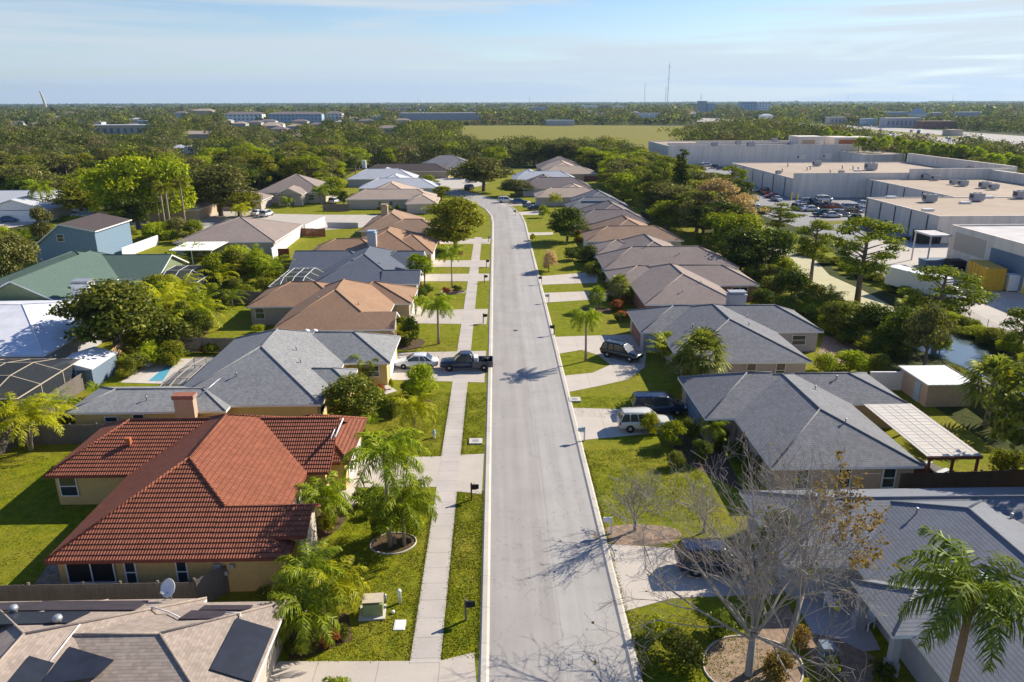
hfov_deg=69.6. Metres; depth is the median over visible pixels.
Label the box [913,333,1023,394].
canal water
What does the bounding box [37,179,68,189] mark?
tree
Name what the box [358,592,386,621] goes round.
utility box
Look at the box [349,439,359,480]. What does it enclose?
garage door
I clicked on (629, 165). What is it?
tree
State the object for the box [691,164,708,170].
tree
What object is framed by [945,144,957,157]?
palm tree
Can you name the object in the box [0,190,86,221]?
house
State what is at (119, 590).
fence
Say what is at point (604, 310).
mulch bed
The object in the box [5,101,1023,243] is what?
ground
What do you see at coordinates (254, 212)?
parked car
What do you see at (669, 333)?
shrub
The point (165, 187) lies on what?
palm tree
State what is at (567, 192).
house
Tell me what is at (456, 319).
driveway
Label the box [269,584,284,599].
shrub
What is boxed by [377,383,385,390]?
shrub
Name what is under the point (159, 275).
shrub
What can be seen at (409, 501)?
palm tree
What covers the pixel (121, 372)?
shrub
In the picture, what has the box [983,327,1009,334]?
shrub
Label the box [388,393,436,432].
palm tree
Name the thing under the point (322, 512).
shrub
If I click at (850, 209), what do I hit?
parked car
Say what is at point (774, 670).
shrub
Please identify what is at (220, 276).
palm clump
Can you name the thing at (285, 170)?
tree
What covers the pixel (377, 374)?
window
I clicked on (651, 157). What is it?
tree
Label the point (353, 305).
house
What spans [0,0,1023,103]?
sky
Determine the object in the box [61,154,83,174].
tree
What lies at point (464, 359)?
pickup truck
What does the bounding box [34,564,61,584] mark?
patio
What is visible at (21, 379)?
pool cage
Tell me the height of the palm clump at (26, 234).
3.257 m
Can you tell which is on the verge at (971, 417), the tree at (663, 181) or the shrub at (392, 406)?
the tree at (663, 181)
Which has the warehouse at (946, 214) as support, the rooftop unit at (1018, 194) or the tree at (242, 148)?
the rooftop unit at (1018, 194)
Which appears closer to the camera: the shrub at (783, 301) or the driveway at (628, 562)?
the driveway at (628, 562)
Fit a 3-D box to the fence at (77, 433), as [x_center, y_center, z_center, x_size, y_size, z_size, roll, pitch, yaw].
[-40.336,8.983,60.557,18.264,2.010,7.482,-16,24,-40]
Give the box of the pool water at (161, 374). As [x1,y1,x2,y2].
[149,365,172,380]
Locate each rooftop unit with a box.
[746,142,754,146]
[797,155,805,159]
[812,160,821,165]
[823,154,831,158]
[864,162,877,169]
[921,174,930,178]
[922,193,937,201]
[931,175,940,179]
[949,179,957,183]
[957,180,968,185]
[969,192,985,200]
[978,181,991,187]
[988,183,999,189]
[1012,190,1023,197]
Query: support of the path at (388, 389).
on the lawn at (14, 461)
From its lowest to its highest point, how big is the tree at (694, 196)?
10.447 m
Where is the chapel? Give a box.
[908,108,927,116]
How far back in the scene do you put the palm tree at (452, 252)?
115.31 m
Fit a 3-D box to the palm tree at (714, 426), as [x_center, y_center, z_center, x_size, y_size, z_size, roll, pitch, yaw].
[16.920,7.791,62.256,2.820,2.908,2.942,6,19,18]
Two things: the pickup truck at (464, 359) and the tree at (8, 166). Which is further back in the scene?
the tree at (8, 166)
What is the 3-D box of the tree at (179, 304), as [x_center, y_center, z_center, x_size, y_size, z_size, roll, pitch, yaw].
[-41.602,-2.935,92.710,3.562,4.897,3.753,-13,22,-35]
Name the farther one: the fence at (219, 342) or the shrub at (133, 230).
the shrub at (133, 230)
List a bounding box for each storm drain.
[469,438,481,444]
[568,397,580,401]
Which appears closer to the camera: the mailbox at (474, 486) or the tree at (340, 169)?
the mailbox at (474, 486)
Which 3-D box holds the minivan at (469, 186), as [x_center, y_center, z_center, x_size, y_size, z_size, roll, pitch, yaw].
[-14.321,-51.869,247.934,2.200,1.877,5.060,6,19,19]
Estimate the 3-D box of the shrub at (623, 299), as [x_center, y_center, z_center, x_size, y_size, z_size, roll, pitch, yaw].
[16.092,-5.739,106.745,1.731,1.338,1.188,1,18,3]
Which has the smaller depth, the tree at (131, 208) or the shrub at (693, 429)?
the shrub at (693, 429)
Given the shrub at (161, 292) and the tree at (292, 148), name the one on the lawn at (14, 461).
the shrub at (161, 292)
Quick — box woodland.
[0,100,1023,174]
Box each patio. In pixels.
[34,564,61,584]
[120,358,212,384]
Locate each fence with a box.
[0,422,104,454]
[0,580,195,601]
[7,372,86,426]
[111,340,126,361]
[140,337,234,351]
[225,290,264,303]
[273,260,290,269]
[301,228,325,236]
[322,203,349,210]
[584,176,602,180]
[641,211,665,219]
[898,468,1023,488]
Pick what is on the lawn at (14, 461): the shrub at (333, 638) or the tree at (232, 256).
the tree at (232, 256)
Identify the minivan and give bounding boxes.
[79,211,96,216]
[328,196,340,203]
[464,184,474,189]
[630,391,686,415]
[815,195,832,201]
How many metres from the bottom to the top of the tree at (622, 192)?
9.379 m
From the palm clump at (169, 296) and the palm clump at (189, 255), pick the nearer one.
the palm clump at (169, 296)
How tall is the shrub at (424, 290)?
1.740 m
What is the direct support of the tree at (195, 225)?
on the lawn at (14, 461)
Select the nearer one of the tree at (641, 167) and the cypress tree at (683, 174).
the cypress tree at (683, 174)
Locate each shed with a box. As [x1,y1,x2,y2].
[66,346,117,385]
[898,365,976,406]
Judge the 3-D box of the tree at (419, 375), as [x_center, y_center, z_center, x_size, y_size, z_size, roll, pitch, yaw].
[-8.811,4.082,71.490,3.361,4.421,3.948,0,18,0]
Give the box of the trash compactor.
[967,260,1006,291]
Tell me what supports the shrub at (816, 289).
on the verge at (971, 417)
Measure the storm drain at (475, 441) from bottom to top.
0.155 m
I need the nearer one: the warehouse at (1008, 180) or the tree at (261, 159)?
the warehouse at (1008, 180)
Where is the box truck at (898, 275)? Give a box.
[884,265,963,306]
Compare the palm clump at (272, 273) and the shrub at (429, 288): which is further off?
the palm clump at (272, 273)
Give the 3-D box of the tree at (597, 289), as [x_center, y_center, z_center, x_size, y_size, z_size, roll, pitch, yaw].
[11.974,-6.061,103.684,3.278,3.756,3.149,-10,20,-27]
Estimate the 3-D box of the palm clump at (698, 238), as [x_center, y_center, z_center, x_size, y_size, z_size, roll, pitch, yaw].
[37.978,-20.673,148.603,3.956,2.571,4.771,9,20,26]
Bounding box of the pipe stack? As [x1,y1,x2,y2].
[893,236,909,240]
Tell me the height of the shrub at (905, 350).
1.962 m
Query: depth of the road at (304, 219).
187.80 m
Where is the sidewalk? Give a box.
[410,237,481,662]
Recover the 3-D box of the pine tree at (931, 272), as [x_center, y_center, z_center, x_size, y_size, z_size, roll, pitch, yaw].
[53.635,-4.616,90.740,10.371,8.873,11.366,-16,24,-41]
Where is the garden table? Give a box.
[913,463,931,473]
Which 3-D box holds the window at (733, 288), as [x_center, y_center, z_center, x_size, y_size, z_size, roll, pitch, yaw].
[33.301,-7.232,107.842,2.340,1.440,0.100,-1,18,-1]
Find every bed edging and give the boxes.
[369,532,416,554]
[702,635,804,681]
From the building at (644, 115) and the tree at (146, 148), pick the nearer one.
the tree at (146, 148)
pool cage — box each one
[0,358,81,426]
[160,357,213,385]
[161,265,222,293]
[268,268,322,287]
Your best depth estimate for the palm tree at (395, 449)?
45.93 m
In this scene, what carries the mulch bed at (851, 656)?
on the lawn at (14, 461)
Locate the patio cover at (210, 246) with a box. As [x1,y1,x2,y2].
[169,241,227,264]
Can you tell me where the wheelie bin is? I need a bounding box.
[817,639,836,662]
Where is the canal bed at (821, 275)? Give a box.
[761,227,893,311]
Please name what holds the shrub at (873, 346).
on the verge at (971, 417)
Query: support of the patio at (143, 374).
on the lawn at (14, 461)
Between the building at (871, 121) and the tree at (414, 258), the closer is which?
the tree at (414, 258)
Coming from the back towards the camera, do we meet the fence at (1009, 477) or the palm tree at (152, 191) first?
the palm tree at (152, 191)
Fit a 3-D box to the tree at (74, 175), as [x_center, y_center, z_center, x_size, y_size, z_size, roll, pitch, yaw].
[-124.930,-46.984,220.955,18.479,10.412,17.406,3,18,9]
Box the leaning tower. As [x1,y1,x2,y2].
[39,91,46,106]
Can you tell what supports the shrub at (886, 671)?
on the lawn at (14, 461)
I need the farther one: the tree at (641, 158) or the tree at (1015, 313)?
the tree at (641, 158)
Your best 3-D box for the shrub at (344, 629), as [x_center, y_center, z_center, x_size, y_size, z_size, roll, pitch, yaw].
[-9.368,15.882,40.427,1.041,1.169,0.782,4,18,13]
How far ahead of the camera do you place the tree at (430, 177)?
245.33 m
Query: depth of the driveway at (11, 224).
180.82 m
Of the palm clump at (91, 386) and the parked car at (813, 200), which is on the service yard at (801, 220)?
the parked car at (813, 200)
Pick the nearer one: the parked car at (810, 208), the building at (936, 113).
the parked car at (810, 208)
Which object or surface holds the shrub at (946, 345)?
on the verge at (971, 417)
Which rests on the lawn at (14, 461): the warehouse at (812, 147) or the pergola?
the pergola
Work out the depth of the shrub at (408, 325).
88.96 m
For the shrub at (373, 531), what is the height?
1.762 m
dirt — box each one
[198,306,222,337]
[814,335,868,365]
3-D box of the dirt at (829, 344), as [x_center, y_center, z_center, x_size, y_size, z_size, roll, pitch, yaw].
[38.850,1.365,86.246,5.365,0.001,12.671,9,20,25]
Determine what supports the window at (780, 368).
in the house at (773, 338)
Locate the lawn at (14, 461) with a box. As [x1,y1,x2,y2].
[0,169,1023,681]
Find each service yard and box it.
[704,165,948,244]
[847,240,1023,332]
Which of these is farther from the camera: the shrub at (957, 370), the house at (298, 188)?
the house at (298, 188)
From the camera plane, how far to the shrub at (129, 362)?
78.93 m
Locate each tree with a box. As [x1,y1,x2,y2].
[0,151,28,165]
[0,155,43,166]
[0,163,40,189]
[0,164,60,188]
[0,174,40,189]
[0,225,9,234]
[0,229,40,276]
[0,391,78,451]
[19,179,56,198]
[27,160,55,174]
[28,153,42,161]
[29,205,54,241]
[29,387,80,420]
[31,166,56,179]
[32,151,71,174]
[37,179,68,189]
[42,179,106,211]
[43,277,179,347]
[46,156,80,173]
[59,167,102,182]
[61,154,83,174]
[62,167,84,176]
[62,215,80,222]
[67,175,89,183]
[69,152,94,171]
[76,167,114,212]
[79,159,102,168]
[89,147,121,159]
[90,151,168,227]
[96,152,115,166]
[100,196,152,225]
[110,148,150,162]
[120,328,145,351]
[134,153,197,217]
[136,145,157,153]
[140,172,163,220]
[141,151,171,164]
[141,276,154,284]
[151,184,170,221]
[153,181,175,218]
[158,221,177,230]
[160,301,175,317]
[161,171,213,195]
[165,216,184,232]
[166,156,185,164]
[167,175,192,220]
[173,298,191,320]
[176,161,257,215]
[176,232,188,237]
[181,157,205,170]
[181,219,203,234]
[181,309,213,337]
[187,164,241,188]
[187,292,214,310]
[193,147,226,156]
[196,155,211,164]
[201,251,230,283]
[202,162,261,182]
[202,283,218,290]
[209,288,232,309]
[210,150,235,163]
[214,191,262,216]
[221,155,254,165]
[221,247,254,277]
[223,289,247,306]
[224,149,252,162]
[226,146,247,155]
[227,143,255,149]
[228,162,257,189]
[230,150,259,166]
[230,202,251,216]
[240,250,269,276]
[240,284,254,296]
[246,153,279,187]
[247,167,274,190]
[247,249,270,259]
[249,147,269,153]
[256,151,287,182]
[267,567,346,654]
[270,150,297,174]
[271,538,344,604]
[274,157,308,178]
[279,195,294,206]
[281,144,306,151]
[286,141,307,148]
[289,151,311,157]
[289,153,328,180]
[293,470,353,523]
[299,158,331,179]
[300,555,370,624]
[306,146,319,153]
[310,184,330,204]
[315,151,335,159]
[319,144,344,155]
[320,147,347,160]
[320,155,339,180]
[320,176,346,195]
[321,371,385,416]
[333,160,353,176]
[333,161,345,176]
[337,190,349,203]
[340,426,432,547]
[343,147,371,169]
[344,152,362,173]
[347,354,378,379]
[362,472,442,546]
[378,147,400,163]
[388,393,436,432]
[404,362,438,397]
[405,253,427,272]
[410,294,426,314]
[417,255,434,285]
[418,293,455,343]
[421,175,439,181]
[421,195,488,247]
[432,186,450,200]
[436,242,467,287]
[444,156,515,191]
[480,146,511,165]
[497,178,533,196]
[520,138,546,165]
[538,142,562,158]
[546,205,589,241]
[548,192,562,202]
[552,142,580,158]
[567,307,604,361]
[574,151,583,162]
[575,146,597,167]
[576,150,607,170]
[577,416,915,681]
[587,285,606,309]
[592,151,611,163]
[596,168,608,182]
[597,153,625,167]
[600,156,623,165]
[600,157,629,169]
[600,172,619,195]
[601,161,632,179]
[604,168,626,182]
[604,172,641,201]
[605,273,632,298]
[607,467,671,531]
[615,150,640,153]
[617,171,647,200]
[622,162,637,171]
[625,158,645,162]
[631,165,651,170]
[633,168,649,187]
[634,156,651,164]
[634,180,666,206]
[635,161,653,166]
[639,182,684,210]
[642,183,700,206]
[643,171,660,181]
[644,199,688,229]
[646,154,663,160]
[648,155,679,182]
[656,184,697,223]
[659,178,673,183]
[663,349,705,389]
[664,464,726,532]
[665,190,727,231]
[670,326,732,375]
[671,149,692,184]
[677,192,719,232]
[677,201,756,243]
[678,180,724,194]
[678,193,725,234]
[686,168,705,172]
[688,169,716,180]
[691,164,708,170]
[692,177,742,230]
[695,180,732,201]
[696,418,730,447]
[697,209,740,242]
[705,176,750,190]
[706,176,742,180]
[713,227,770,271]
[718,164,749,179]
[719,212,771,243]
[725,180,758,206]
[727,192,769,224]
[739,441,904,648]
[750,262,764,277]
[751,226,798,264]
[755,202,807,229]
[755,508,799,562]
[794,218,835,281]
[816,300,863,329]
[822,126,831,135]
[826,215,908,303]
[831,130,841,135]
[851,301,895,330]
[853,136,863,151]
[859,137,871,151]
[868,136,881,151]
[875,305,919,347]
[877,137,890,152]
[882,135,892,149]
[886,525,1023,681]
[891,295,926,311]
[892,136,903,149]
[898,139,910,161]
[898,265,999,332]
[901,299,960,364]
[907,140,920,153]
[915,142,929,154]
[923,141,933,153]
[929,142,941,154]
[933,143,949,156]
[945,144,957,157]
[948,153,987,159]
[952,145,966,158]
[952,353,1023,426]
[955,145,971,155]
[966,146,981,156]
[967,156,990,161]
[971,148,988,157]
[977,353,1023,449]
[983,152,996,161]
[991,153,1007,164]
[998,306,1023,352]
[999,152,1012,163]
[1005,155,1023,168]
[1011,156,1023,168]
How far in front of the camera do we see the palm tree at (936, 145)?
301.31 m
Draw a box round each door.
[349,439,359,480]
[389,351,395,378]
[410,304,414,315]
[632,321,639,346]
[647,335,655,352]
[686,394,700,428]
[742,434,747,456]
[912,380,921,401]
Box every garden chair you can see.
[823,590,841,613]
[865,608,876,631]
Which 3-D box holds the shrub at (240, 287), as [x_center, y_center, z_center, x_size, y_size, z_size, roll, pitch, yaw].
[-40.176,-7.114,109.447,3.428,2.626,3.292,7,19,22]
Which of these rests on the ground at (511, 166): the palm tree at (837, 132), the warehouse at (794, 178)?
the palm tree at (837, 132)
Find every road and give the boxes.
[62,212,377,228]
[302,225,364,230]
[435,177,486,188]
[445,189,631,681]
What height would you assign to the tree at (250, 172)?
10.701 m
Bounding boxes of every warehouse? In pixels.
[648,135,872,164]
[731,153,1017,197]
[839,151,905,161]
[864,197,1023,242]
[865,168,1023,197]
[911,224,1023,292]
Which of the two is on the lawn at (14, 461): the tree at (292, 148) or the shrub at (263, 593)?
the shrub at (263, 593)
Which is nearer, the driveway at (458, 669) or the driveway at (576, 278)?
the driveway at (458, 669)
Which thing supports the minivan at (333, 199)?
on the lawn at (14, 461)
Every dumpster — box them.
[918,257,945,266]
[944,258,966,271]
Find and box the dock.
[912,229,941,243]
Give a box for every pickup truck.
[440,350,492,371]
[759,188,770,194]
[811,202,828,208]
[824,202,841,208]
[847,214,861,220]
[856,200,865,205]
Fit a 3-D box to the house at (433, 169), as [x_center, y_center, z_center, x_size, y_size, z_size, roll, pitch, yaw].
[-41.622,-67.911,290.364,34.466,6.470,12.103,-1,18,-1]
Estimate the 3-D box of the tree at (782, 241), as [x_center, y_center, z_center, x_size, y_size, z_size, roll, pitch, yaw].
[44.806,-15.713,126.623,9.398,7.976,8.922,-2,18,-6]
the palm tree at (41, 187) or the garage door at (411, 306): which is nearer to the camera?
the garage door at (411, 306)
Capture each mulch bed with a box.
[287,611,352,659]
[315,499,357,541]
[371,533,414,552]
[397,338,424,349]
[441,290,464,293]
[580,308,613,313]
[593,524,680,545]
[673,433,741,489]
[704,637,801,681]
[712,604,797,679]
[806,633,878,681]
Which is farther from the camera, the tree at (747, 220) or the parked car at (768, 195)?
the parked car at (768, 195)
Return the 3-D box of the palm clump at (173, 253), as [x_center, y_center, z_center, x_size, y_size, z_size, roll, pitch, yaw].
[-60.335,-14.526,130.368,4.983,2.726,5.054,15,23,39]
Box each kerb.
[445,193,493,681]
[458,188,642,681]
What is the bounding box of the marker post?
[397,589,401,603]
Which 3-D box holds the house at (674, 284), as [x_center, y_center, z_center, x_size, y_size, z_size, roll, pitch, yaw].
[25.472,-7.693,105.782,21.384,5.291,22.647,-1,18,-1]
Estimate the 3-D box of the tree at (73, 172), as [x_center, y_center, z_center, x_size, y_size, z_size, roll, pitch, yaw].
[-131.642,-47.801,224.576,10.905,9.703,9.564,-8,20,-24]
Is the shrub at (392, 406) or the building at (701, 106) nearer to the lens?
the shrub at (392, 406)
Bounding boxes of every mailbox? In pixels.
[464,599,474,620]
[470,483,478,499]
[578,426,584,440]
[603,515,612,533]
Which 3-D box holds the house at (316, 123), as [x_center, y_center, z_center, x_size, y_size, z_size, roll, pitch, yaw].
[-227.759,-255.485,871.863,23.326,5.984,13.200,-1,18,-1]
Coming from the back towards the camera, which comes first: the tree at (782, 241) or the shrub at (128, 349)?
the tree at (782, 241)
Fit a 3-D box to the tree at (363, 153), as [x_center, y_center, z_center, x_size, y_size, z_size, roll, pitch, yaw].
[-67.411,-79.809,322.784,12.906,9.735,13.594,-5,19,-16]
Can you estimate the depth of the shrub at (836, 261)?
132.59 m
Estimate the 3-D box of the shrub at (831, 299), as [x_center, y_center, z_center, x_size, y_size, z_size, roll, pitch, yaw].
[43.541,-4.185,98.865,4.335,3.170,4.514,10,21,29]
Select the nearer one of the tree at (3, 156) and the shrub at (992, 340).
the shrub at (992, 340)
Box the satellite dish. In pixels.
[160,578,174,599]
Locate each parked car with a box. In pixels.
[0,216,18,222]
[70,210,84,216]
[250,209,259,215]
[259,209,272,216]
[395,352,438,368]
[498,196,512,202]
[511,198,527,203]
[526,204,539,210]
[600,339,642,362]
[616,407,671,432]
[674,538,756,577]
[754,187,769,192]
[764,193,780,197]
[771,195,782,201]
[791,202,804,210]
[795,197,810,203]
[802,205,819,211]
[807,197,818,203]
[812,209,831,216]
[822,211,842,217]
[831,209,849,216]
[837,202,854,208]
[842,206,861,213]
[855,205,864,211]
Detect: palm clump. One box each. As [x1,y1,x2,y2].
[9,228,32,242]
[82,381,111,391]
[116,352,126,362]
[124,304,186,345]
[133,280,192,300]
[140,348,160,364]
[148,291,183,313]
[151,273,206,293]
[157,301,195,313]
[159,282,200,300]
[162,249,186,259]
[162,348,190,359]
[170,298,227,326]
[173,303,218,324]
[175,292,233,332]
[178,238,204,257]
[182,251,192,258]
[183,284,219,303]
[195,263,242,288]
[217,249,249,278]
[243,244,263,251]
[250,254,296,279]
[256,268,280,277]
[345,471,438,544]
[364,412,379,424]
[395,326,408,336]
[644,331,686,363]
[690,231,709,244]
[743,266,758,276]
[820,284,848,295]
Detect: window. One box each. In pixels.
[56,234,64,241]
[57,478,79,496]
[104,416,117,422]
[123,563,138,582]
[132,414,144,417]
[175,562,189,582]
[254,308,264,318]
[308,195,314,199]
[364,365,379,376]
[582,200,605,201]
[732,287,747,293]
[746,364,756,371]
[775,364,785,372]
[791,335,806,344]
[793,470,808,488]
[836,469,851,488]
[880,469,896,487]
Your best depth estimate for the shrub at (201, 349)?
86.47 m
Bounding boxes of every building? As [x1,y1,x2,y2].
[90,124,147,134]
[135,120,147,123]
[224,112,265,122]
[268,112,324,122]
[324,111,343,120]
[386,107,410,110]
[399,112,482,120]
[415,106,430,109]
[528,107,545,109]
[546,120,574,125]
[581,105,597,107]
[637,113,648,117]
[649,113,659,117]
[697,101,706,111]
[706,103,714,111]
[738,102,756,110]
[756,102,770,110]
[759,114,772,120]
[825,117,845,124]
[859,118,877,125]
[879,118,921,127]
[885,112,908,115]
[916,121,956,128]
[930,112,943,115]
[942,129,962,135]
[950,112,983,115]
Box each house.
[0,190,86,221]
[0,250,188,299]
[0,296,159,358]
[0,597,288,681]
[33,213,132,263]
[43,413,366,592]
[65,328,400,423]
[94,195,216,220]
[172,217,302,254]
[173,145,184,153]
[174,111,188,117]
[184,131,212,138]
[184,145,195,154]
[192,109,215,115]
[216,174,332,209]
[232,121,248,126]
[245,279,417,334]
[247,120,263,125]
[260,119,277,122]
[262,123,281,128]
[263,122,284,126]
[270,126,289,131]
[286,124,299,129]
[289,246,425,296]
[291,119,308,123]
[308,122,320,125]
[313,226,438,266]
[345,181,439,213]
[346,167,418,186]
[357,173,440,192]
[358,119,374,124]
[359,204,440,243]
[362,160,449,177]
[378,125,396,133]
[394,118,410,123]
[422,155,470,168]
[511,169,574,187]
[521,174,591,196]
[533,183,592,205]
[535,156,580,170]
[540,159,596,180]
[564,189,630,210]
[574,200,648,231]
[581,215,683,246]
[590,233,738,282]
[604,263,759,308]
[627,303,823,374]
[677,371,924,489]
[739,487,1023,681]
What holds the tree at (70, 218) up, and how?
on the lawn at (14, 461)
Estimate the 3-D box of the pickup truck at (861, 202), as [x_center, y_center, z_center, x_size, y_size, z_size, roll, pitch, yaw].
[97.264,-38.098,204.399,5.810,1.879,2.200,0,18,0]
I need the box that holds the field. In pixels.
[460,125,701,151]
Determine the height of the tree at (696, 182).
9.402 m
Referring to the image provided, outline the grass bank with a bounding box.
[795,235,1023,359]
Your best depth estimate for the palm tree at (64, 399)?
66.14 m
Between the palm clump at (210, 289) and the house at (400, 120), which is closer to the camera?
the palm clump at (210, 289)
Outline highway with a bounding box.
[697,118,1023,148]
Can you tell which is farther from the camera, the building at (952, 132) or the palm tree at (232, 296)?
the building at (952, 132)
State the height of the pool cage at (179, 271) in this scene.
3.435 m
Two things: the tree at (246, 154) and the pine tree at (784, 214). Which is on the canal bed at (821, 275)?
the pine tree at (784, 214)
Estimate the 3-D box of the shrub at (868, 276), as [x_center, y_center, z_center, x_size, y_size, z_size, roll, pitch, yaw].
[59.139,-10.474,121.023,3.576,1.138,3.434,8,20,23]
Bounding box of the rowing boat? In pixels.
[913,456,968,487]
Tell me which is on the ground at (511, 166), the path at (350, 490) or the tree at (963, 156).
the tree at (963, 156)
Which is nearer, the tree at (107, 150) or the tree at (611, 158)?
the tree at (611, 158)
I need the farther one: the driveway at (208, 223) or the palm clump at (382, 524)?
the driveway at (208, 223)
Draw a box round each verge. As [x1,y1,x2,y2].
[699,215,1023,467]
[823,220,851,224]
[837,128,999,141]
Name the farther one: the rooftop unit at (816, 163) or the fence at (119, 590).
the rooftop unit at (816, 163)
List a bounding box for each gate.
[193,565,229,601]
[278,248,289,258]
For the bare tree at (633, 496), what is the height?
5.835 m
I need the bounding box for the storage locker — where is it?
[1003,273,1020,291]
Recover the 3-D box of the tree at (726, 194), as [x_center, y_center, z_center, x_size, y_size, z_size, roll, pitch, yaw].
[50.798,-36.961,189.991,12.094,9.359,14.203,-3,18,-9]
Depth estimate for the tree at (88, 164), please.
268.62 m
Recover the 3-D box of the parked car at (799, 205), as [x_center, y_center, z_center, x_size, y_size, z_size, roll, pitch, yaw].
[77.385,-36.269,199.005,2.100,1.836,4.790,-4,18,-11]
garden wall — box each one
[121,235,158,253]
[271,227,300,257]
[305,216,324,227]
[327,222,357,227]
[870,371,903,389]
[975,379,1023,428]
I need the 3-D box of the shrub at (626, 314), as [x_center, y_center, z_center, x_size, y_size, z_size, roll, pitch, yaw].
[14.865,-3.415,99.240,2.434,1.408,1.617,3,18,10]
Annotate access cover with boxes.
[393,620,405,630]
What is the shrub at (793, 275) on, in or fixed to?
on the lawn at (14, 461)
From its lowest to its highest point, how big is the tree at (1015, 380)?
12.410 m
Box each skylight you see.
[921,208,934,210]
[958,201,971,203]
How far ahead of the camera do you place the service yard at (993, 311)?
113.07 m
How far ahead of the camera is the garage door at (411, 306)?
101.45 m
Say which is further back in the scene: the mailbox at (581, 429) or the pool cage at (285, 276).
the pool cage at (285, 276)
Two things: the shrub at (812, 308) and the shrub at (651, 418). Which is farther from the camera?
the shrub at (812, 308)
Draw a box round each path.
[338,487,358,505]
[384,385,396,393]
[796,596,880,650]
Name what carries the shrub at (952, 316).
on the verge at (971, 417)
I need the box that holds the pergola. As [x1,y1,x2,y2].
[863,403,982,472]
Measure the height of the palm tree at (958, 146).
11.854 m
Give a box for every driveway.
[0,222,39,228]
[130,221,222,227]
[223,210,251,213]
[269,653,475,681]
[348,454,483,493]
[391,351,485,382]
[412,309,487,323]
[422,274,488,280]
[432,260,489,266]
[440,239,489,243]
[497,201,531,205]
[513,211,541,214]
[529,232,552,235]
[536,273,597,284]
[544,291,610,302]
[555,335,645,391]
[573,408,676,439]
[608,544,782,610]
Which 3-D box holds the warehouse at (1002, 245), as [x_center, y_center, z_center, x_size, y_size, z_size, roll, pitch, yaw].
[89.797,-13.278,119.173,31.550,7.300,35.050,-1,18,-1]
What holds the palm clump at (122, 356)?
on the lawn at (14, 461)
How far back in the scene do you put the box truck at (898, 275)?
110.03 m
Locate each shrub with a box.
[56,410,75,424]
[57,215,71,223]
[115,366,130,376]
[122,346,136,354]
[122,357,137,375]
[127,349,149,369]
[130,225,136,234]
[138,338,157,352]
[139,345,163,363]
[142,221,166,237]
[145,273,171,285]
[150,278,179,295]
[150,317,202,347]
[153,284,169,297]
[155,337,167,348]
[156,340,184,364]
[162,229,177,242]
[162,351,177,365]
[198,346,204,352]
[203,343,218,352]
[221,244,248,253]
[228,278,243,289]
[231,283,253,296]
[251,324,265,331]
[252,276,279,290]
[253,266,277,279]
[254,583,277,600]
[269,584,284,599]
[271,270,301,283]
[283,635,301,654]
[303,630,322,652]
[308,612,330,634]
[318,514,336,532]
[319,500,335,515]
[319,630,340,648]
[321,676,351,681]
[333,623,350,639]
[352,491,361,502]
[361,506,371,517]
[371,387,387,409]
[371,518,384,538]
[377,203,391,210]
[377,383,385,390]
[387,399,401,414]
[388,379,393,388]
[396,315,406,324]
[398,315,419,343]
[398,337,408,345]
[399,379,417,396]
[405,514,424,536]
[418,287,427,294]
[423,283,433,293]
[442,286,449,292]
[451,284,462,291]
[537,205,549,216]
[542,249,558,270]
[562,248,579,259]
[573,233,582,241]
[576,244,597,263]
[583,262,594,275]
[594,264,599,273]
[599,272,606,280]
[602,281,608,289]
[606,294,617,301]
[610,299,623,309]
[613,311,629,319]
[614,313,626,321]
[619,297,628,304]
[625,289,633,299]
[640,411,660,434]
[640,615,667,637]
[654,624,707,672]
[658,419,686,446]
[661,329,673,356]
[666,449,685,466]
[681,417,701,440]
[692,438,713,460]
[705,607,738,639]
[711,428,730,448]
[725,257,748,267]
[725,439,748,460]
[741,452,761,475]
[748,288,777,303]
[754,263,778,277]
[758,273,787,293]
[760,649,798,681]
[765,256,791,268]
[768,257,801,269]
[768,268,786,275]
[769,296,800,308]
[774,265,813,292]
[779,294,804,302]
[789,300,804,312]
[791,291,806,302]
[793,624,813,649]
[796,303,808,312]
[801,282,831,303]
[803,301,820,314]
[805,305,824,316]
[806,307,819,316]
[812,352,839,371]
[817,256,835,263]
[817,292,845,306]
[818,315,826,325]
[819,321,844,332]
[820,297,842,311]
[821,655,843,680]
[824,327,838,337]
[831,256,843,263]
[833,327,857,342]
[834,349,873,371]
[837,262,851,269]
[850,328,880,340]
[852,337,870,351]
[854,334,895,354]
[863,274,875,280]
[864,353,892,370]
[866,336,898,355]
[868,655,897,681]
[870,273,884,279]
[873,276,885,284]
[877,321,904,337]
[879,285,895,291]
[886,343,914,358]
[896,285,909,297]
[930,337,952,352]
[944,314,963,322]
[948,365,965,374]
[953,316,972,329]
[958,325,985,336]
[966,316,982,325]
[967,324,987,332]
[975,326,1004,343]
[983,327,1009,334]
[984,334,1003,346]
[986,448,1023,470]
[995,339,1021,352]
[999,341,1023,352]
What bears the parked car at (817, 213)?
on the service yard at (801, 220)

